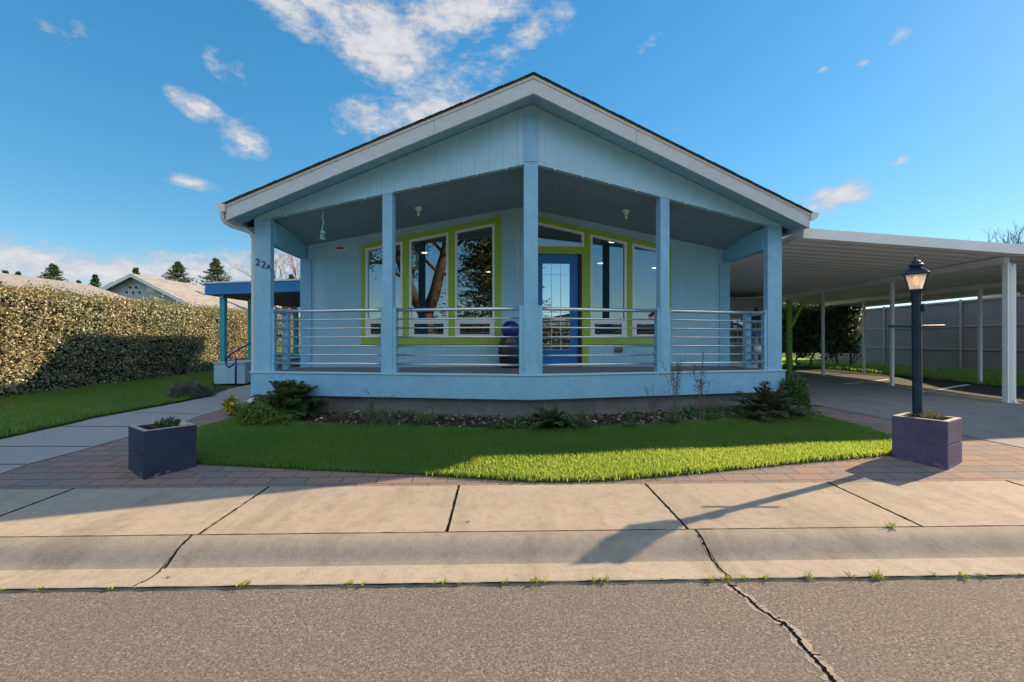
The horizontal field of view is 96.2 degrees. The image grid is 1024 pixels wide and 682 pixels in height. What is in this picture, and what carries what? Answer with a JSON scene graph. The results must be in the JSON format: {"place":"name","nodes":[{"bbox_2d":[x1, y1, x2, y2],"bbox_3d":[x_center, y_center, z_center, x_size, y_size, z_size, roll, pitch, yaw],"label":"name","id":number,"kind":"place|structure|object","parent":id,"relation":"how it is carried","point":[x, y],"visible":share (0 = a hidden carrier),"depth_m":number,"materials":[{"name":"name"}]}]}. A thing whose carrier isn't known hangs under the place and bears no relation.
{"place":"outdoors","nodes":[
{"label":"outdoors","id":0,"kind":"place"},
{"bbox_2d":[0,371,213,438],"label":"lawn turf","id":1,"kind":"structure","parent":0,"point":[66,423],"depth_m":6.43,"materials":[{"name":"green plant"}]},
{"bbox_2d":[167,378,216,399],"bbox_3d":[-6.151,0.921,8.759,0.878,0.464,0.863,0,0,0],"label":"lavender","id":2,"kind":"object","parent":1,"relation":"on","point":[177,389],"visible":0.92,"depth_m":8.64,"materials":[{"name":"purple plant"}]},
{"bbox_2d":[0,384,257,472],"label":"path","id":3,"kind":"structure","parent":0,"point":[21,450],"depth_m":5.86,"materials":[{"name":"concrete"}]},
{"bbox_2d":[0,577,1023,681],"bbox_3d":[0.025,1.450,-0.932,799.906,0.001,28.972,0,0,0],"label":"street","id":4,"kind":"structure","parent":0,"point":[930,630],"depth_m":2.28,"materials":[{"name":"grey asphalt"}]},
{"bbox_2d":[341,577,353,585],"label":"weed","id":5,"kind":"object","parent":4,"relation":"on","point":[350,581],"visible":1,"depth_m":2.73,"materials":[{"name":"green plant"}]},
{"bbox_2d":[0,574,1022,589],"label":"street edge gap","id":6,"kind":"object","parent":4,"relation":"on","point":[465,582],"visible":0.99,"depth_m":2.72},
{"bbox_2d":[235,579,251,586],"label":"weed","id":7,"kind":"object","parent":6,"relation":"on","point":[244,583],"visible":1,"depth_m":2.71,"materials":[{"name":"green plant"}]},
{"bbox_2d":[803,572,814,580],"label":"weed","id":8,"kind":"object","parent":6,"relation":"in","point":[808,574],"visible":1,"depth_m":2.79,"materials":[{"name":"green plant"}]},
{"bbox_2d":[530,575,544,583],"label":"weed","id":9,"kind":"object","parent":4,"relation":"on","point":[535,580],"visible":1,"depth_m":2.74,"materials":[{"name":"green plant"}]},
{"bbox_2d":[595,575,608,582],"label":"weed","id":10,"kind":"object","parent":4,"relation":"on","point":[605,578],"visible":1,"depth_m":2.76,"materials":[{"name":"green plant"}]},
{"bbox_2d":[721,574,730,581],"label":"weed","id":11,"kind":"object","parent":4,"relation":"on","point":[727,577],"visible":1,"depth_m":2.78,"materials":[{"name":"green plant"}]},
{"bbox_2d":[728,584,836,681],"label":"street crack","id":12,"kind":"object","parent":4,"relation":"on","point":[824,669],"visible":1,"depth_m":2.24,"materials":[{"name":"black asphalt"}]},
{"bbox_2d":[722,583,843,681],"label":"crack lip","id":13,"kind":"object","parent":4,"relation":"on","point":[808,657],"visible":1,"depth_m":2.24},
{"bbox_2d":[872,569,883,579],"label":"weed","id":14,"kind":"object","parent":4,"relation":"on","point":[877,573],"visible":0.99,"depth_m":2.82,"materials":[{"name":"green plant"}]},
{"bbox_2d":[958,571,972,577],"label":"weed","id":15,"kind":"object","parent":4,"relation":"on","point":[965,574],"visible":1,"depth_m":2.81,"materials":[{"name":"green plant"}]},
{"bbox_2d":[0,481,1023,551],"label":"pavement","id":16,"kind":"structure","parent":0,"point":[317,510],"depth_m":3.67,"materials":[{"name":"concrete"}]},
{"bbox_2d":[0,488,73,515],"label":"joint dirt","id":17,"kind":"structure","parent":16,"relation":"on","point":[36,502],"depth_m":3.78,"materials":[{"name":"brown soil"}]},
{"bbox_2d":[198,487,267,533],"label":"joint dirt","id":18,"kind":"structure","parent":16,"relation":"on","point":[231,511],"depth_m":3.58,"materials":[{"name":"brown soil"}]},
{"bbox_2d":[445,485,458,530],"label":"joint dirt","id":19,"kind":"structure","parent":16,"relation":"on","point":[447,528],"depth_m":3.63,"materials":[{"name":"black soil"}]},
{"bbox_2d":[0,525,997,536],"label":"joint dirt","id":20,"kind":"structure","parent":16,"relation":"on","point":[531,530],"depth_m":3.26,"materials":[{"name":"brown soil"}]},
{"bbox_2d":[645,483,687,527],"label":"joint dirt","id":21,"kind":"structure","parent":16,"relation":"on","point":[667,506],"depth_m":3.68,"materials":[{"name":"black soil"}]},
{"bbox_2d":[828,482,921,525],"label":"joint dirt","id":22,"kind":"structure","parent":16,"relation":"on","point":[877,504],"depth_m":3.73,"materials":[{"name":"soil"}]},
{"bbox_2d":[0,403,1023,488],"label":"paving","id":23,"kind":"structure","parent":0,"point":[104,465],"depth_m":4.50,"materials":[{"name":"brick"}]},
{"bbox_2d":[128,420,196,479],"bbox_3d":[-3.527,1.079,4.643,0.460,0.459,0.440,0,0,36],"label":"planter","id":24,"kind":"object","parent":23,"relation":"on","point":[152,452],"visible":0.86,"depth_m":4.49,"materials":[{"name":"concrete"}]},
{"bbox_2d":[148,415,181,428],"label":"dry plant","id":25,"kind":"object","parent":24,"relation":"on","point":[167,422],"visible":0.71,"depth_m":4.61,"materials":[{"name":"green plant"}]},
{"bbox_2d":[220,395,247,415],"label":"daffodils","id":26,"kind":"object","parent":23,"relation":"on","point":[228,407],"visible":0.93,"depth_m":6.78,"materials":[{"name":"yellow plant"}]},
{"bbox_2d":[892,412,961,469],"bbox_3d":[4.455,1.056,4.942,0.440,0.489,0.460,0,0,-32],"label":"planter","id":27,"kind":"object","parent":23,"relation":"on","point":[933,443],"visible":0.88,"depth_m":4.79,"materials":[{"name":"concrete"}]},
{"bbox_2d":[887,255,944,417],"bbox_3d":[4.379,-0.022,4.978,0.564,1.825,0.275,0,0,24],"label":"street lamp","id":28,"kind":"object","parent":27,"relation":"on","point":[916,286],"visible":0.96,"depth_m":4.95,"materials":[{"name":"black metal"}]},
{"bbox_2d":[906,410,945,419],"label":"dry plant","id":29,"kind":"object","parent":27,"relation":"on","point":[935,416],"visible":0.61,"depth_m":4.90,"materials":[{"name":"plant"}]},
{"bbox_2d":[0,0,1023,309],"label":"sky","id":30,"kind":"structure","parent":0,"point":[125,124],"materials":[{"name":"blue"}]},
{"bbox_2d":[63,546,983,569],"bbox_3d":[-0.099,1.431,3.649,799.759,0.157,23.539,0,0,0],"label":"pavement bed","id":31,"kind":"object","parent":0,"point":[520,563],"depth_m":3.09,"materials":[{"name":"grey concrete"}]},
{"bbox_2d":[0,526,1023,569],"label":"kerb","id":32,"kind":"structure","parent":31,"relation":"on","point":[138,552],"depth_m":3.10,"materials":[{"name":"concrete"}]},
{"bbox_2d":[134,534,192,585],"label":"joint dirt","id":33,"kind":"structure","parent":32,"relation":"on","point":[166,563],"depth_m":2.94,"materials":[{"name":"black soil"}]},
{"bbox_2d":[695,529,730,576],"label":"joint dirt","id":34,"kind":"structure","parent":32,"relation":"on","point":[710,553],"depth_m":3.08,"materials":[{"name":"black soil"}]},
{"bbox_2d":[884,520,898,528],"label":"weed","id":35,"kind":"object","parent":32,"relation":"on","point":[893,524],"visible":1,"depth_m":3.31,"materials":[{"name":"green plant"}]},
{"bbox_2d":[0,557,1023,591],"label":"gutter","id":36,"kind":"object","parent":31,"relation":"on","point":[562,573],"visible":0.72,"depth_m":2.85,"materials":[{"name":"concrete"}]},
{"bbox_2d":[197,413,891,484],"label":"front lawn turf","id":37,"kind":"structure","parent":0,"point":[505,478],"depth_m":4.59,"materials":[{"name":"green plant"}]},
{"bbox_2d":[730,408,763,420],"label":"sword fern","id":38,"kind":"object","parent":37,"relation":"on","point":[748,414],"visible":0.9,"depth_m":6.50,"materials":[{"name":"green plant"}]},
{"bbox_2d":[722,381,826,421],"bbox_3d":[3.766,0.843,6.618,1.027,0.543,1.170,0,0,-22],"label":"shrub","id":39,"kind":"object","parent":37,"relation":"on","point":[769,404],"visible":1,"depth_m":6.55,"materials":[{"name":"green plant"}]},
{"bbox_2d":[792,408,819,417],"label":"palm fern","id":40,"kind":"object","parent":37,"relation":"on","point":[803,414],"visible":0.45,"depth_m":6.70,"materials":[{"name":"green plant"}]},
{"bbox_2d":[66,353,1023,491],"bbox_3d":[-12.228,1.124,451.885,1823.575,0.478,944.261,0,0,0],"label":"ground","id":41,"kind":"structure","parent":0,"point":[218,388],"depth_m":10.43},
{"bbox_2d":[36,263,68,281],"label":"conifer","id":42,"kind":"object","parent":41,"relation":"on","point":[53,271],"visible":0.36,"depth_m":45.81,"materials":[{"name":"green plant"}]},
{"bbox_2d":[0,273,148,309],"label":"neighbour house","id":43,"kind":"structure","parent":41,"relation":"on","point":[14,280],"depth_m":17.14,"materials":[{"name":"beige paint"}]},
{"bbox_2d":[89,274,101,287],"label":"conifer","id":44,"kind":"object","parent":41,"relation":"on","point":[94,280],"visible":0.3,"depth_m":45.85,"materials":[{"name":"green plant"}]},
{"bbox_2d":[132,267,139,274],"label":"conifer","id":45,"kind":"object","parent":41,"relation":"on","point":[135,270],"visible":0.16,"depth_m":45.89,"materials":[{"name":"green plant"}]},
{"bbox_2d":[0,280,299,396],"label":"clipped hedge","id":46,"kind":"object","parent":41,"relation":"on","point":[54,339],"visible":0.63,"depth_m":10.63,"materials":[{"name":"green plant"}]},
{"bbox_2d":[160,261,197,284],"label":"conifer","id":47,"kind":"object","parent":41,"relation":"on","point":[177,267],"visible":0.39,"depth_m":45.81,"materials":[{"name":"green plant"}]},
{"bbox_2d":[101,273,299,315],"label":"neighbour house","id":48,"kind":"structure","parent":41,"relation":"on","point":[130,284],"depth_m":24.00,"materials":[{"name":"grey paint"}]},
{"bbox_2d":[196,258,232,285],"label":"conifer","id":49,"kind":"object","parent":41,"relation":"on","point":[216,270],"visible":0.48,"depth_m":45.77,"materials":[{"name":"green plant"}]},
{"bbox_2d":[231,248,299,317],"bbox_3d":[-10.593,-2.033,22.740,5.952,5.972,3.335,0,0,-34],"label":"bare tree","id":50,"kind":"object","parent":41,"relation":"on","point":[294,271],"visible":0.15,"depth_m":22.13,"materials":[{"name":"brown plant"}]},
{"bbox_2d":[275,274,299,316],"bbox_3d":[-14.229,-1.732,29.964,3.804,5.365,3.507,0,0,0],"label":"conifer","id":51,"kind":"object","parent":41,"relation":"on","point":[291,276],"visible":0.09,"depth_m":29.94,"materials":[{"name":"green plant"}]},
{"bbox_2d":[204,279,381,383],"bbox_3d":[-5.670,-0.250,12.949,3.340,2.540,4.502,0,0,0],"label":"side porch","id":52,"kind":"object","parent":41,"relation":"on","point":[286,294],"visible":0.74,"depth_m":11.05,"materials":[{"name":"blue paint"}]},
{"bbox_2d":[216,72,818,418],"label":"house","id":53,"kind":"structure","parent":41,"relation":"on","point":[593,250],"depth_m":7.25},
{"bbox_2d":[319,211,325,239],"bbox_3d":[-2.938,-1.796,7.133,0.100,0.452,0.097,0,0,0],"label":"hanging feeder","id":54,"kind":"object","parent":53,"relation":"hanging from","point":[322,231],"visible":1,"depth_m":7.13,"materials":[{"name":"metal"}]},
{"bbox_2d":[335,247,345,249],"bbox_3d":[-3.180,-1.715,8.508,0.200,0.066,0.024,0,0,-3],"label":"wall plaque","id":55,"kind":"object","parent":53,"relation":"attached to","point":[340,248],"depth_m":8.50,"materials":[{"name":"red ceramic"}]},
{"bbox_2d":[365,241,402,335],"bbox_3d":[-2.378,-0.955,8.572,0.680,1.799,0.084,0,0,-3],"label":"window","id":56,"kind":"structure","parent":53,"relation":"in","point":[368,323],"depth_m":8.54,"materials":[{"name":"white plastic"}]},
{"bbox_2d":[409,232,447,335],"bbox_3d":[-1.555,-1.043,8.615,0.725,1.977,0.084,0,0,-3],"label":"window","id":57,"kind":"structure","parent":53,"relation":"in","point":[411,322],"depth_m":8.58,"materials":[{"name":"white plastic"}]},
{"bbox_2d":[455,223,494,335],"bbox_3d":[-0.700,-1.134,8.660,0.740,2.158,0.084,0,0,-3],"label":"window","id":58,"kind":"structure","parent":53,"relation":"in","point":[457,321],"depth_m":8.64,"materials":[{"name":"white plastic"}]},
{"bbox_2d":[498,338,518,367],"bbox_3d":[-0.026,0.205,8.337,0.468,0.560,0.468,0,0,0],"label":"tall pot","id":59,"kind":"object","parent":53,"relation":"on","point":[508,351],"visible":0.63,"depth_m":8.15,"materials":[{"name":"black ceramic"}]},
{"bbox_2d":[501,321,518,335],"bbox_3d":[-0.026,-0.200,8.337,0.350,0.340,0.350,0,0,0],"label":"gazing ball","id":60,"kind":"object","parent":59,"relation":"on","point":[510,331],"visible":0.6,"depth_m":8.21,"materials":[{"name":"blue glass"}]},
{"bbox_2d":[538,255,577,363],"bbox_3d":[0.841,-0.597,8.800,0.852,2.101,0.057,0,0,-3],"label":"front door","id":61,"kind":"structure","parent":53,"relation":"in","point":[557,274],"depth_m":8.79,"materials":[{"name":"blue paint"}]},
{"bbox_2d":[538,222,583,246],"bbox_3d":[0.882,-2.027,8.743,0.975,0.475,0.084,0,0,-3],"label":"window","id":62,"kind":"structure","parent":53,"relation":"in","point":[539,224],"depth_m":8.71,"materials":[{"name":"white plastic"}]},
{"bbox_2d":[590,234,626,335],"bbox_3d":[1.837,-1.045,8.793,0.700,1.980,0.084,0,0,-3],"label":"window","id":63,"kind":"structure","parent":53,"relation":"in","point":[623,323],"depth_m":8.76,"materials":[{"name":"white plastic"}]},
{"bbox_2d":[632,243,655,335],"bbox_3d":[2.653,-0.960,8.836,0.715,1.810,0.084,0,0,-3],"label":"window","id":64,"kind":"structure","parent":53,"relation":"in","point":[634,322],"depth_m":8.78,"materials":[{"name":"white plastic"}]},
{"bbox_2d":[296,409,752,429],"bbox_3d":[0.050,1.136,6.950,9.311,0.118,2.052,0,0,3],"label":"flower bed","id":65,"kind":"object","parent":41,"relation":"on","point":[457,420],"visible":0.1,"depth_m":6.49,"materials":[{"name":"soil"}]},
{"bbox_2d":[233,397,283,426],"bbox_3d":[-3.491,0.979,6.289,0.677,0.392,0.691,0,0,0],"label":"ground shrub","id":66,"kind":"object","parent":65,"relation":"on","point":[244,413],"visible":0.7,"depth_m":6.16,"materials":[{"name":"green plant"}]},
{"bbox_2d":[259,408,302,426],"bbox_3d":[-3.186,1.049,6.235,0.610,0.265,0.608,0,0,0],"label":"ground shrub","id":67,"kind":"object","parent":65,"relation":"on","point":[287,416],"visible":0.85,"depth_m":6.14,"materials":[{"name":"green plant"}]},
{"bbox_2d":[245,379,334,417],"bbox_3d":[-3.294,0.820,6.736,1.462,0.564,1.243,0,0,0],"label":"shrub","id":68,"kind":"object","parent":65,"relation":"on","point":[289,396],"visible":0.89,"depth_m":6.55,"materials":[{"name":"green plant"}]},
{"bbox_2d":[327,409,347,422],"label":"bed tuft","id":69,"kind":"object","parent":65,"relation":"on","point":[338,417],"visible":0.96,"depth_m":6.29,"materials":[{"name":"green plant"}]},
{"bbox_2d":[359,401,378,424],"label":"bed tuft","id":70,"kind":"object","parent":65,"relation":"on","point":[370,413],"visible":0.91,"depth_m":6.18,"materials":[{"name":"green plant"}]},
{"bbox_2d":[359,389,394,424],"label":"dry stalks","id":71,"kind":"object","parent":65,"relation":"on","point":[377,407],"visible":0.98,"depth_m":6.19,"materials":[{"name":"brown plant"}]},
{"bbox_2d":[415,409,435,424],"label":"bed tuft","id":72,"kind":"object","parent":65,"relation":"on","point":[427,418],"visible":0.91,"depth_m":6.19,"materials":[{"name":"green plant"}]},
{"bbox_2d":[488,418,505,429],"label":"bed tuft","id":73,"kind":"object","parent":65,"relation":"on","point":[495,425],"visible":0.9,"depth_m":5.95,"materials":[{"name":"green plant"}]},
{"bbox_2d":[235,406,822,428],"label":"fallen leaves","id":74,"kind":"object","parent":65,"relation":"on","point":[436,422],"visible":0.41,"depth_m":6.50,"materials":[{"name":"brown plant"}]},
{"bbox_2d":[241,400,821,428],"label":"bed weeds","id":75,"kind":"object","parent":65,"relation":"on","point":[519,425],"visible":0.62,"depth_m":6.57,"materials":[{"name":"green plant"}]},
{"bbox_2d":[529,405,572,429],"bbox_3d":[0.480,1.008,6.059,0.716,0.320,0.742,0,0,26],"label":"sword fern","id":76,"kind":"object","parent":65,"relation":"on","point":[551,417],"visible":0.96,"depth_m":6.01,"materials":[{"name":"green plant"}]},
{"bbox_2d":[560,414,593,428],"bbox_3d":[0.862,1.068,6.046,0.474,0.186,0.436,0,0,0],"label":"sword fern","id":77,"kind":"object","parent":65,"relation":"on","point":[576,425],"visible":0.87,"depth_m":6.03,"materials":[{"name":"green plant"}]},
{"bbox_2d":[575,408,590,426],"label":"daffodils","id":78,"kind":"object","parent":65,"relation":"on","point":[586,421],"visible":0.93,"depth_m":6.07,"materials":[{"name":"plant"}]},
{"bbox_2d":[619,417,639,428],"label":"bed tuft","id":79,"kind":"object","parent":65,"relation":"on","point":[630,423],"visible":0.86,"depth_m":6.01,"materials":[{"name":"green plant"}]},
{"bbox_2d":[639,382,669,423],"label":"dry stalks","id":80,"kind":"object","parent":65,"relation":"on","point":[651,401],"visible":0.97,"depth_m":6.24,"materials":[{"name":"brown plant"}]},
{"bbox_2d":[662,410,683,424],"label":"bed tuft","id":81,"kind":"object","parent":65,"relation":"on","point":[670,419],"visible":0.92,"depth_m":6.21,"materials":[{"name":"green plant"}]},
{"bbox_2d":[651,352,695,416],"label":"dry stalks","id":82,"kind":"object","parent":65,"relation":"on","point":[677,383],"visible":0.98,"depth_m":6.37,"materials":[{"name":"brown plant"}]},
{"bbox_2d":[689,349,713,418],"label":"dry stalks","id":83,"kind":"object","parent":65,"relation":"on","point":[701,380],"visible":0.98,"depth_m":6.44,"materials":[{"name":"brown plant"}]},
{"bbox_2d":[699,409,719,418],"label":"bed tuft","id":84,"kind":"object","parent":65,"relation":"on","point":[712,416],"visible":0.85,"depth_m":6.40,"materials":[{"name":"green plant"}]},
{"bbox_2d":[778,368,812,409],"bbox_3d":[4.576,0.785,7.515,0.590,0.696,0.574,0,0,0],"label":"box ball","id":85,"kind":"object","parent":65,"relation":"on","point":[797,385],"visible":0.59,"depth_m":7.39,"materials":[{"name":"green plant"}]},
{"bbox_2d":[825,295,1023,372],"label":"board fence","id":86,"kind":"object","parent":41,"relation":"on","point":[953,342],"visible":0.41,"depth_m":16.05,"materials":[{"name":"grey wood"}]},
{"bbox_2d":[980,222,1023,243],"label":"bare tree","id":87,"kind":"object","parent":41,"relation":"on","point":[1017,241],"visible":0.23,"depth_m":40.96,"materials":[{"name":"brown plant"}]},
{"bbox_2d":[983,242,1023,297],"bbox_3d":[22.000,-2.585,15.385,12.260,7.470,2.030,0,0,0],"label":"neighbour house","id":88,"kind":"structure","parent":41,"relation":"on","point":[1000,295],"depth_m":15.47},
{"bbox_2d":[782,357,1023,386],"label":"lawn turf","id":89,"kind":"structure","parent":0,"point":[837,371],"depth_m":14.49,"materials":[{"name":"green plant"}]},
{"bbox_2d":[782,303,866,366],"bbox_3d":[11.587,-0.305,17.758,3.494,2.640,1.528,0,0,0],"label":"clipped hedge","id":90,"kind":"object","parent":89,"relation":"on","point":[842,323],"visible":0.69,"depth_m":17.34,"materials":[{"name":"green plant"}]},
{"bbox_2d":[784,369,1023,401],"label":"parking asphalt","id":91,"kind":"structure","parent":0,"point":[987,391],"depth_m":10.76,"materials":[{"name":"grey asphalt"}]},
{"bbox_2d":[785,373,1023,447],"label":"driveway","id":92,"kind":"structure","parent":0,"point":[998,422],"depth_m":7.78,"materials":[{"name":"concrete"}]},
{"bbox_2d":[730,323,760,367],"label":"side steps","id":93,"kind":"structure","parent":92,"relation":"on","point":[754,335],"depth_m":9.13,"materials":[{"name":"concrete"}]},
{"bbox_2d":[730,297,763,367],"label":"garden shed","id":94,"kind":"structure","parent":92,"relation":"on","point":[743,303],"depth_m":14.60,"materials":[{"name":"plastic"}]},
{"bbox_2d":[730,318,742,343],"bbox_3d":[7.150,-0.320,14.576,0.600,0.800,0.043,0,0,0],"label":"window","id":95,"kind":"structure","parent":94,"relation":"in","point":[733,333],"depth_m":14.57,"materials":[{"name":"white plastic"}]},
{"bbox_2d":[741,307,760,364],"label":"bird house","id":96,"kind":"structure","parent":92,"relation":"on","point":[756,332],"depth_m":10.03,"materials":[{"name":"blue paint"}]},
{"bbox_2d":[754,344,760,367],"bbox_3d":[4.771,0.583,8.889,0.170,1.035,0.170,0,0,0],"label":"globe light","id":97,"kind":"object","parent":92,"relation":"on","point":[757,349],"visible":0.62,"depth_m":8.85,"materials":[{"name":"white glass"}]},
{"bbox_2d":[786,300,805,373],"bbox_3d":[8.534,-0.115,13.800,0.547,2.250,0.120,0,0,0],"label":"braced post","id":98,"kind":"object","parent":92,"relation":"on","point":[790,322],"visible":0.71,"depth_m":13.74,"materials":[{"name":"green paint"}]},
{"bbox_2d":[845,379,889,383],"bbox_3d":[8.952,1.016,11.545,2.188,0.025,0.100,0,0,-29],"label":"parking line","id":99,"kind":"object","parent":92,"relation":"on","point":[862,382],"visible":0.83,"depth_m":11.31,"materials":[{"name":"white paint"}]},
{"bbox_2d":[730,228,1023,402],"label":"carport","id":100,"kind":"object","parent":92,"relation":"on","point":[826,267],"visible":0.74,"depth_m":9.63,"materials":[{"name":"white metal"}]},
{"bbox_2d":[785,371,1023,404],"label":"concrete strip","id":101,"kind":"object","parent":92,"relation":"on","point":[952,394],"visible":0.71,"depth_m":9.80,"materials":[{"name":"grey concrete"}]},
{"bbox_2d":[923,384,967,391],"bbox_3d":[9.697,1.047,10.251,2.610,0.031,0.100,0,0,-30],"label":"parking line","id":102,"kind":"object","parent":92,"relation":"on","point":[949,387],"visible":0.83,"depth_m":10.33,"materials":[{"name":"white paint"}]}
]}

